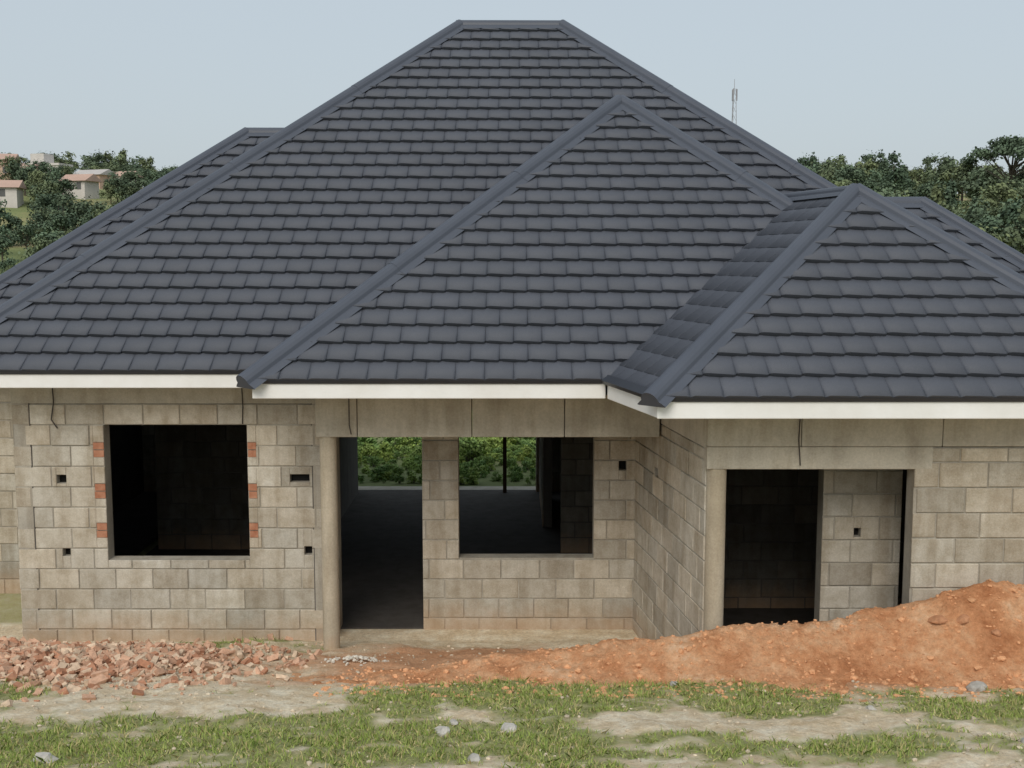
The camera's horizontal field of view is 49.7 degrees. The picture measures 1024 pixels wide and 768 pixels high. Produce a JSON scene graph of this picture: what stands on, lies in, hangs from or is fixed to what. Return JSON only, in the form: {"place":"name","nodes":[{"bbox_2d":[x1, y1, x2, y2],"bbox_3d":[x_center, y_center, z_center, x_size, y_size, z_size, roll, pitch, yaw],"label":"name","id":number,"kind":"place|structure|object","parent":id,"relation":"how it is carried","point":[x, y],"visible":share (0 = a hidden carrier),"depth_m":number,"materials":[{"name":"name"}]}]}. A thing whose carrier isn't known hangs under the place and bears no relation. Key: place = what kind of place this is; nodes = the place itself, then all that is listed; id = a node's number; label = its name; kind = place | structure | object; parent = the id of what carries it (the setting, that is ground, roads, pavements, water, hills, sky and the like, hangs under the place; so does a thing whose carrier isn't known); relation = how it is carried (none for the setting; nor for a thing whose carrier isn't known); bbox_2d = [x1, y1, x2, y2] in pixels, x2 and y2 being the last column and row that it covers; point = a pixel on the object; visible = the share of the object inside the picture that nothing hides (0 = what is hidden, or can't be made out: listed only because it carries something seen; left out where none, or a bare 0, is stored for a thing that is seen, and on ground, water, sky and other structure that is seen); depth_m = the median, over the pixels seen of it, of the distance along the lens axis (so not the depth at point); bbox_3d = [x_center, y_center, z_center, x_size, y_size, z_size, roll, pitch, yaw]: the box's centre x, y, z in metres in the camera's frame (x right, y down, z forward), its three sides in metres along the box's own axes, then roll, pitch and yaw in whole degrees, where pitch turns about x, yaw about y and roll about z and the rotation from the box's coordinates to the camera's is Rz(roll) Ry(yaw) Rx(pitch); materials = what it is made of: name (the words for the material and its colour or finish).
{"place":"outdoors","nodes":[
{"label":"outdoors","id":0,"kind":"place"},
{"bbox_2d":[28,163,72,166],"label":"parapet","id":1,"kind":"structure","parent":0,"point":[63,164],"depth_m":199.98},
{"bbox_2d":[30,153,53,162],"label":"room","id":2,"kind":"object","parent":1,"relation":"on","point":[48,158],"visible":0.71,"depth_m":200.71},
{"bbox_2d":[0,133,270,304],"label":"wing roof front","id":3,"kind":"structure","parent":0,"point":[51,265],"depth_m":15.25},
{"bbox_2d":[223,33,611,321],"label":"roof front deck","id":4,"kind":"structure","parent":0,"point":[487,132],"depth_m":15.15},
{"bbox_2d":[0,28,821,370],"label":"roof front","id":5,"kind":"structure","parent":4,"relation":"on","point":[250,264],"depth_m":13.55,"materials":[{"name":"tile"}]},
{"bbox_2d":[0,374,239,387],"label":"fascia board","id":6,"kind":"object","parent":5,"relation":"attached to","point":[118,380],"visible":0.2,"depth_m":11.67,"materials":[{"name":"white paint"}]},
{"bbox_2d":[0,365,242,373],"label":"roof front eave trim","id":7,"kind":"structure","parent":5,"relation":"attached to","point":[120,372],"depth_m":11.63,"materials":[{"name":"metal"}]},
{"bbox_2d":[456,20,559,27],"bbox_3d":[-0.050,-5.399,16.646,1.580,0.153,0.304,0,6,0],"label":"ridge cap","id":8,"kind":"object","parent":5,"relation":"on","point":[510,23],"visible":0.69,"depth_m":16.56,"materials":[{"name":"metal"}]},
{"bbox_2d":[258,103,781,379],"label":"veranda roof front","id":9,"kind":"structure","parent":5,"relation":"attached to","point":[664,245],"depth_m":11.82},
{"bbox_2d":[236,94,621,389],"bbox_3d":[-0.611,-1.849,12.502,0.334,3.367,5.728,6,9,45],"label":"hip cap veranda","id":10,"kind":"object","parent":9,"relation":"attached to","point":[294,345],"visible":1,"depth_m":12.00,"materials":[{"name":"metal"}]},
{"bbox_2d":[252,384,605,398],"bbox_3d":[-0.809,0.061,10.775,3.442,0.163,0.025,0,6,0],"label":"fascia board","id":11,"kind":"object","parent":9,"relation":"attached to","point":[429,391],"visible":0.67,"depth_m":10.76,"materials":[{"name":"white paint"}]},
{"bbox_2d":[262,374,602,383],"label":"veranda roof front eave trim","id":12,"kind":"structure","parent":9,"relation":"attached to","point":[366,381],"depth_m":10.73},
{"bbox_2d":[389,153,701,373],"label":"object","id":13,"kind":"structure","parent":9,"relation":"attached to","point":[513,307],"depth_m":11.29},
{"bbox_2d":[621,95,794,210],"bbox_3d":[3.411,-1.850,12.501,5.722,3.356,0.304,6,9,45],"label":"hip cap veranda","id":14,"kind":"object","parent":9,"relation":"attached to","point":[760,188],"visible":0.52,"depth_m":13.34,"materials":[{"name":"metal"}]},
{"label":"porch roof","id":15,"kind":"object","parent":9,"relation":"attached to","visible":0},
{"bbox_2d":[607,386,656,417],"bbox_3d":[1.095,0.138,10.080,0.025,0.163,1.376,-1,7,-13],"label":"fascia board","id":16,"kind":"object","parent":15,"relation":"attached to","point":[623,398],"visible":0.56,"depth_m":10.12,"materials":[{"name":"white paint"}]},
{"bbox_2d":[638,183,860,407],"bbox_3d":[2.359,-0.947,10.403,3.473,2.023,0.304,-6,9,-45],"label":"hip cap porch","id":17,"kind":"object","parent":15,"relation":"attached to","point":[696,355],"visible":1,"depth_m":10.12,"materials":[{"name":"metal"}]},
{"bbox_2d":[783,185,848,200],"bbox_3d":[3.320,-2.143,12.610,0.223,0.118,2.277,-1,7,-13],"label":"ridge cap","id":18,"kind":"object","parent":15,"relation":"on","point":[819,193],"visible":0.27,"depth_m":12.17,"materials":[{"name":"metal"}]},
{"bbox_2d":[657,402,1023,418],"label":"fascia board","id":19,"kind":"object","parent":15,"relation":"attached to","point":[843,410],"visible":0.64,"depth_m":9.38,"materials":[{"name":"white paint"}]},
{"bbox_2d":[858,183,1023,293],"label":"hip cap porch","id":20,"kind":"object","parent":15,"relation":"attached to","point":[978,260],"visible":1,"depth_m":10.81,"materials":[{"name":"metal"}]},
{"bbox_2d":[905,208,1023,275],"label":"wing roof front","id":21,"kind":"structure","parent":15,"relation":"attached to","point":[934,220],"depth_m":13.81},
{"bbox_2d":[885,197,923,207],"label":"ridge cap east wing","id":22,"kind":"structure","parent":21,"relation":"on","point":[909,202],"depth_m":14.24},
{"bbox_2d":[920,197,1023,268],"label":"ridge cap","id":23,"kind":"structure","parent":21,"relation":"attached to","point":[992,243],"depth_m":13.79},
{"bbox_2d":[0,187,1023,767],"bbox_3d":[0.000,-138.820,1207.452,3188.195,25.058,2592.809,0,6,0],"label":"ground","id":24,"kind":"structure","parent":0,"point":[408,643],"depth_m":7.99,"materials":[{"name":"soil"}]},
{"bbox_2d":[0,159,17,179],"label":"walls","id":25,"kind":"structure","parent":24,"relation":"on","point":[1,169],"depth_m":156.02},
{"bbox_2d":[0,154,18,159],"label":"roof","id":26,"kind":"structure","parent":25,"relation":"on","point":[2,156],"depth_m":157.06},
{"bbox_2d":[0,402,18,592],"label":"bedroom wall mortar","id":27,"kind":"object","parent":24,"relation":"on","point":[7,491],"depth_m":14.47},
{"bbox_2d":[0,388,20,593],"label":"bedroom wall blocks","id":28,"kind":"structure","parent":24,"relation":"on","point":[9,571],"depth_m":14.47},
{"bbox_2d":[0,187,23,207],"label":"walls","id":29,"kind":"structure","parent":24,"relation":"on","point":[13,197],"depth_m":137.01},
{"bbox_2d":[0,180,26,188],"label":"roof","id":30,"kind":"structure","parent":29,"relation":"on","point":[14,183],"depth_m":137.49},
{"bbox_2d":[13,425,22,608],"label":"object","id":31,"kind":"structure","parent":24,"relation":"on","point":[17,524],"depth_m":12.47,"materials":[{"name":"concrete"}]},
{"bbox_2d":[12,403,30,629],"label":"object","id":32,"kind":"object","parent":24,"relation":"on","point":[18,443],"visible":0.07,"depth_m":12.43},
{"bbox_2d":[20,403,38,629],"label":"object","id":33,"kind":"object","parent":24,"relation":"on","point":[29,518],"visible":0.07,"depth_m":12.44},
{"bbox_2d":[28,403,40,629],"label":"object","id":34,"kind":"object","parent":24,"relation":"on","point":[32,493],"visible":0.07,"depth_m":12.43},
{"bbox_2d":[31,752,58,762],"bbox_3d":[-2.719,2.189,6.434,0.155,0.100,0.090,0,6,0],"label":"rock","id":35,"kind":"object","parent":24,"relation":"on","point":[47,756],"visible":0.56,"depth_m":6.41,"materials":[{"name":"stone"}]},
{"bbox_2d":[63,181,99,199],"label":"walls","id":36,"kind":"structure","parent":24,"relation":"on","point":[88,189],"depth_m":146.66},
{"bbox_2d":[60,174,101,181],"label":"roof","id":37,"kind":"structure","parent":36,"relation":"on","point":[85,177],"depth_m":147.08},
{"bbox_2d":[96,175,114,188],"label":"walls","id":38,"kind":"structure","parent":24,"relation":"on","point":[101,178],"depth_m":180.29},
{"bbox_2d":[73,169,116,175],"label":"roof","id":39,"kind":"structure","parent":38,"relation":"on","point":[101,172],"depth_m":181.17,"materials":[{"name":"metal"}]},
{"bbox_2d":[0,633,323,707],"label":"rubble pile","id":40,"kind":"object","parent":24,"relation":"on","point":[58,665],"visible":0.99,"depth_m":10.25,"materials":[{"name":"brick"}]},
{"bbox_2d":[11,404,322,641],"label":"front wall blocks","id":41,"kind":"structure","parent":24,"relation":"on","point":[109,596],"depth_m":12.49,"materials":[{"name":"concrete"}]},
{"bbox_2d":[21,404,314,640],"bbox_3d":[-3.805,1.618,12.511,3.530,2.820,0.088,0,6,0],"label":"front wall mortar","id":42,"kind":"object","parent":24,"relation":"on","point":[107,498],"visible":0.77,"depth_m":12.49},
{"bbox_2d":[10,388,314,403],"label":"ring beam","id":43,"kind":"structure","parent":42,"relation":"on","point":[135,395],"depth_m":12.29,"materials":[{"name":"concrete"}]},
{"bbox_2d":[93,442,257,537],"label":"front wall clay bricks","id":44,"kind":"object","parent":42,"relation":"attached to","point":[100,490],"visible":1,"depth_m":12.41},
{"bbox_2d":[60,474,311,553],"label":"front wall socket boxes","id":45,"kind":"object","parent":42,"relation":"attached to","point":[300,477],"visible":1,"depth_m":12.49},
{"bbox_2d":[106,425,249,557],"bbox_3d":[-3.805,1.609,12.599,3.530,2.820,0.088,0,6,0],"label":"window reveal","id":46,"kind":"object","parent":24,"relation":"on","point":[110,491],"visible":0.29,"depth_m":12.62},
{"bbox_2d":[312,403,322,640],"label":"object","id":47,"kind":"object","parent":24,"relation":"on","point":[318,551],"visible":0.07,"depth_m":12.49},
{"bbox_2d":[311,403,315,640],"bbox_3d":[-2.234,1.459,12.744,0.012,3.085,0.610,0,6,0],"label":"veranda return wall inner face","id":48,"kind":"object","parent":47,"relation":"attached to","point":[314,548],"visible":0.07,"depth_m":12.50},
{"bbox_2d":[319,437,339,649],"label":"round column","id":49,"kind":"structure","parent":24,"relation":"on","point":[329,536],"depth_m":11.74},
{"bbox_2d":[315,399,357,436],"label":"veranda beam","id":50,"kind":"structure","parent":49,"relation":"on","point":[331,418],"depth_m":11.56,"materials":[{"name":"concrete"}]},
{"bbox_2d":[357,399,471,436],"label":"veranda beam","id":51,"kind":"structure","parent":50,"relation":"attached to","point":[414,417],"depth_m":11.56,"materials":[{"name":"concrete"}]},
{"bbox_2d":[142,425,560,491],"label":"wall blocks","id":52,"kind":"structure","parent":24,"relation":"on","point":[148,440],"depth_m":20.68,"materials":[{"name":"concrete"}]},
{"bbox_2d":[143,432,560,484],"bbox_3d":[-0.875,0.581,20.646,12.450,3.085,0.088,0,6,0],"label":"wall mortar","id":53,"kind":"object","parent":24,"relation":"on","point":[536,472],"depth_m":20.72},
{"bbox_2d":[321,655,388,665],"bbox_3d":[-1.506,2.673,10.652,0.639,0.174,0.564,0,6,0],"label":"gravel heap","id":54,"kind":"object","parent":24,"relation":"on","point":[354,658],"visible":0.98,"depth_m":10.57,"materials":[{"name":"gravel"}]},
{"bbox_2d":[434,726,449,736],"bbox_3d":[-0.462,2.314,7.351,0.092,0.100,0.143,-3,7,-25],"label":"rock","id":55,"kind":"object","parent":24,"relation":"on","point":[442,730],"visible":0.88,"depth_m":7.31,"materials":[{"name":"stone"}]},
{"bbox_2d":[357,436,535,484],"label":"shrubs","id":56,"kind":"object","parent":24,"relation":"on","point":[482,452],"visible":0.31,"depth_m":23.94,"materials":[{"name":"green plant"}]},
{"bbox_2d":[358,486,535,489],"bbox_3d":[-1.300,2.046,21.155,3.800,0.100,0.400,0,6,0],"label":"apron","id":57,"kind":"object","parent":24,"relation":"on","point":[460,487],"depth_m":21.19,"materials":[{"name":"concrete"}]},
{"bbox_2d":[338,437,593,625],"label":"opening reveals","id":58,"kind":"object","parent":24,"relation":"on","point":[459,537],"visible":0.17,"depth_m":13.03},
{"bbox_2d":[468,753,480,761],"bbox_3d":[-0.220,2.222,6.535,0.074,0.075,0.127,-2,7,-19],"label":"rock","id":59,"kind":"object","parent":24,"relation":"on","point":[473,757],"visible":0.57,"depth_m":6.51,"materials":[{"name":"stone"}]},
{"bbox_2d":[145,490,813,628],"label":"floor slab","id":60,"kind":"structure","parent":24,"relation":"on","point":[382,554],"depth_m":16.77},
{"bbox_2d":[154,426,249,548],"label":"interior wall","id":61,"kind":"structure","parent":60,"relation":"on","point":[207,514],"depth_m":16.47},
{"bbox_2d":[154,425,249,549],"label":"mortar joints","id":62,"kind":"object","parent":60,"relation":"on","point":[201,488],"visible":0.14,"depth_m":16.47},
{"bbox_2d":[339,437,357,517],"bbox_3d":[-2.876,0.983,16.962,0.012,2.900,7.100,0,6,0],"label":"partition hall inner face","id":63,"kind":"object","parent":60,"relation":"on","point":[348,470],"visible":0.07,"depth_m":19.41},
{"bbox_2d":[503,437,506,492],"bbox_3d":[-0.135,0.785,20.552,0.070,2.500,0.080,0,6,0],"label":"post","id":64,"kind":"object","parent":60,"relation":"on","point":[504,464],"visible":0.4,"depth_m":20.59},
{"bbox_2d":[539,437,543,526],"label":"interior wall","id":65,"kind":"structure","parent":60,"relation":"on","point":[541,478],"depth_m":18.59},
{"bbox_2d":[560,437,592,552],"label":"mortar joints","id":66,"kind":"object","parent":60,"relation":"on","point":[575,493],"visible":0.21,"depth_m":16.29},
{"bbox_2d":[561,435,592,552],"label":"interior wall","id":67,"kind":"structure","parent":60,"relation":"on","point":[571,480],"depth_m":16.28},
{"bbox_2d":[336,385,635,628],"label":"veranda wall blocks","id":68,"kind":"structure","parent":24,"relation":"on","point":[622,491],"depth_m":12.92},
{"bbox_2d":[336,437,635,628],"bbox_3d":[-0.290,1.442,12.894,3.500,3.085,0.088,0,6,0],"label":"veranda wall mortar","id":69,"kind":"object","parent":24,"relation":"on","point":[501,558],"visible":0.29,"depth_m":12.93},
{"bbox_2d":[500,722,516,731],"bbox_3d":[-0.023,2.315,7.405,0.106,0.071,0.148,-5,8,-40],"label":"rock","id":70,"kind":"object","parent":24,"relation":"on","point":[510,726],"visible":0.63,"depth_m":7.39,"materials":[{"name":"stone"}]},
{"bbox_2d":[0,148,1023,273],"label":"distant trees","id":71,"kind":"object","parent":24,"relation":"on","point":[946,181],"visible":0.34,"depth_m":141.03,"materials":[{"name":"green plant"}]},
{"bbox_2d":[2,643,1023,767],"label":"gravel","id":72,"kind":"structure","parent":24,"relation":"on","point":[309,763],"depth_m":7.89,"materials":[{"name":"stone"}]},
{"bbox_2d":[289,581,1023,711],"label":"dirt mound","id":73,"kind":"object","parent":24,"relation":"on","point":[971,644],"visible":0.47,"depth_m":9.67,"materials":[{"name":"soil"}]},
{"bbox_2d":[313,579,1023,701],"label":"soil clods","id":74,"kind":"object","parent":73,"relation":"on","point":[812,671],"visible":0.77,"depth_m":9.53,"materials":[{"name":"soil"}]},
{"bbox_2d":[928,615,947,623],"bbox_3d":[3.755,2.073,9.736,0.167,0.068,0.145,4,8,33],"label":"earth lump","id":75,"kind":"object","parent":73,"relation":"on","point":[938,619],"visible":1,"depth_m":9.70,"materials":[{"name":"soil"}]},
{"bbox_2d":[956,614,969,623],"bbox_3d":[3.951,2.058,9.691,0.110,0.075,0.108,6,8,41],"label":"earth lump","id":76,"kind":"object","parent":73,"relation":"on","point":[963,619],"visible":1,"depth_m":9.66,"materials":[{"name":"soil"}]},
{"bbox_2d":[966,681,987,691],"bbox_3d":[3.853,2.526,9.184,0.168,0.106,0.148,-2,7,-16],"label":"rock","id":77,"kind":"object","parent":73,"relation":"on","point":[976,686],"visible":0.81,"depth_m":9.14,"materials":[{"name":"stone"}]},
{"bbox_2d":[633,424,706,639],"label":"porch side wall blocks","id":78,"kind":"structure","parent":24,"relation":"on","point":[681,587],"depth_m":11.38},
{"bbox_2d":[660,419,706,447],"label":"porch side beam","id":79,"kind":"structure","parent":78,"relation":"on","point":[694,430],"depth_m":10.54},
{"bbox_2d":[634,423,706,635],"bbox_3d":[1.650,1.784,11.565,0.089,2.700,2.643,-1,6,-8],"label":"porch side wall mortar","id":80,"kind":"object","parent":24,"relation":"on","point":[656,472],"visible":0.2,"depth_m":11.28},
{"bbox_2d":[564,395,659,436],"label":"veranda beam","id":81,"kind":"structure","parent":80,"relation":"attached to","point":[606,417],"depth_m":11.56,"materials":[{"name":"concrete"}]},
{"bbox_2d":[472,399,563,436],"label":"veranda beam","id":82,"kind":"structure","parent":81,"relation":"attached to","point":[517,417],"depth_m":11.56,"materials":[{"name":"concrete"}]},
{"bbox_2d":[704,469,726,630],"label":"round column","id":83,"kind":"structure","parent":24,"relation":"on","point":[715,547],"depth_m":10.14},
{"bbox_2d":[703,446,932,468],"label":"porch lintel","id":84,"kind":"structure","parent":83,"relation":"on","point":[818,457],"depth_m":10.03,"materials":[{"name":"concrete"}]},
{"bbox_2d":[706,419,801,446],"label":"porch beam","id":85,"kind":"structure","parent":84,"relation":"on","point":[752,432],"depth_m":10.00,"materials":[{"name":"concrete"}]},
{"bbox_2d":[798,419,800,465],"bbox_3d":[2.600,0.471,9.983,0.030,0.541,0.012,0,6,0],"label":"conduit","id":86,"kind":"object","parent":85,"relation":"attached to","point":[799,442],"visible":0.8,"depth_m":9.98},
{"bbox_2d":[801,419,942,446],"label":"porch beam","id":87,"kind":"structure","parent":84,"relation":"on","point":[874,432],"depth_m":10.00,"materials":[{"name":"concrete"}]},
{"bbox_2d":[732,79,737,124],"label":"telecom mast","id":88,"kind":"object","parent":24,"relation":"on","point":[733,93],"visible":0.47,"depth_m":146.69,"materials":[{"name":"metal"}]},
{"bbox_2d":[724,469,905,607],"bbox_3d":[3.450,1.396,13.694,3.700,3.000,0.088,0,6,0],"label":"porch back wall mortar","id":89,"kind":"object","parent":24,"relation":"on","point":[773,542],"visible":0.14,"depth_m":13.71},
{"bbox_2d":[814,469,820,619],"bbox_3d":[3.470,1.828,11.164,0.780,2.700,0.088,0,6,0],"label":"wall edge","id":90,"kind":"object","parent":24,"relation":"on","point":[817,546],"visible":0.14,"depth_m":11.15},
{"bbox_2d":[817,469,902,621],"bbox_3d":[3.470,1.838,11.076,0.780,2.700,0.088,0,6,0],"label":"porch inner wall mortar","id":91,"kind":"object","parent":24,"relation":"on","point":[858,535],"visible":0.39,"depth_m":11.01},
{"bbox_2d":[902,469,910,603],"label":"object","id":92,"kind":"object","parent":24,"relation":"on","point":[906,536],"visible":0.11,"depth_m":10.26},
{"bbox_2d":[905,446,1023,603],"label":"mortar joints","id":93,"kind":"object","parent":24,"relation":"on","point":[913,496],"visible":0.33,"depth_m":10.13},
{"bbox_2d":[942,419,1023,446],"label":"porch beam","id":94,"kind":"structure","parent":93,"relation":"on","point":[983,432],"depth_m":10.00,"materials":[{"name":"concrete"}]},
{"bbox_2d":[910,448,1023,601],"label":"porch front wall blocks","id":95,"kind":"structure","parent":24,"relation":"on","point":[942,503],"depth_m":10.10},
{"bbox_2d":[960,134,1023,183],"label":"umbrella tree","id":96,"kind":"object","parent":24,"relation":"on","point":[1004,146],"visible":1,"depth_m":146.75,"materials":[{"name":"green plant"}]},
{"bbox_2d":[0,635,1023,767],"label":"grass","id":97,"kind":"structure","parent":0,"point":[117,745],"depth_m":7.28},
{"bbox_2d":[0,0,1023,193],"label":"sky","id":98,"kind":"structure","parent":0,"point":[168,81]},
{"bbox_2d":[611,196,837,387],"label":"porch roof","id":99,"kind":"structure","parent":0,"point":[661,349],"depth_m":11.08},
{"bbox_2d":[601,375,647,396],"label":"porch roof west eave trim","id":100,"kind":"structure","parent":99,"relation":"attached to","point":[625,386],"depth_m":10.11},
{"bbox_2d":[724,469,906,607],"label":"porch back wall blocks","id":101,"kind":"structure","parent":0,"point":[801,536],"depth_m":13.69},
{"bbox_2d":[665,196,1023,397],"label":"porch roof front","id":102,"kind":"structure","parent":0,"point":[865,301],"depth_m":9.91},
{"bbox_2d":[671,391,1023,401],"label":"porch roof front eave trim","id":103,"kind":"structure","parent":102,"relation":"attached to","point":[848,400],"depth_m":9.35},
{"bbox_2d":[819,469,902,620],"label":"porch inner wall blocks","id":104,"kind":"structure","parent":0,"point":[880,550],"depth_m":10.99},
{"bbox_2d":[902,479,906,590],"bbox_3d":[4.505,1.907,10.368,1.690,2.720,0.012,0,6,0],"label":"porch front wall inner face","id":105,"kind":"object","parent":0,"point":[904,534],"visible":0.11,"depth_m":10.31},
{"bbox_3d":[3.572,-2.983,16.170,5.680,4.670,9.600,0,6,0],"label":"main roof deck","id":106,"kind":"object","parent":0,"visible":0},
{"bbox_3d":[3.620,-2.997,16.164,5.722,4.729,9.646,0,6,0],"label":"main roof","id":107,"kind":"object","parent":106,"relation":"on","visible":0},
{"bbox_2d":[557,19,837,188],"bbox_3d":[3.617,-2.769,14.115,8.071,4.826,0.304,6,9,44],"label":"hip cap","id":108,"kind":"object","parent":107,"relation":"on","point":[769,152],"visible":0.62,"depth_m":14.95,"materials":[{"name":"metal"}]},
{"bbox_3d":[-3.576,-2.987,16.166,5.589,4.708,9.646,0,6,0],"label":"main roof","id":109,"kind":"object","parent":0,"visible":0},
{"bbox_3d":[-3.532,-2.983,16.170,5.540,4.670,9.600,0,6,0],"label":"main roof deck","id":110,"kind":"object","parent":109,"relation":"attached to","visible":0},
{"bbox_2d":[0,19,462,322],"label":"hip cap","id":111,"kind":"object","parent":110,"relation":"on","point":[67,272],"visible":1,"depth_m":13.86,"materials":[{"name":"metal"}]},
{"bbox_3d":[-5.886,-2.279,16.952,3.710,3.128,7.394,0,6,0],"label":"wing roof","id":112,"kind":"object","parent":110,"relation":"attached to","visible":0},
{"bbox_2d":[0,127,249,288],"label":"ridge cap","id":113,"kind":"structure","parent":112,"relation":"attached to","point":[51,250],"depth_m":15.36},
{"bbox_2d":[246,127,282,135],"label":"ridge cap west wing","id":114,"kind":"structure","parent":112,"relation":"on","point":[261,131],"depth_m":16.69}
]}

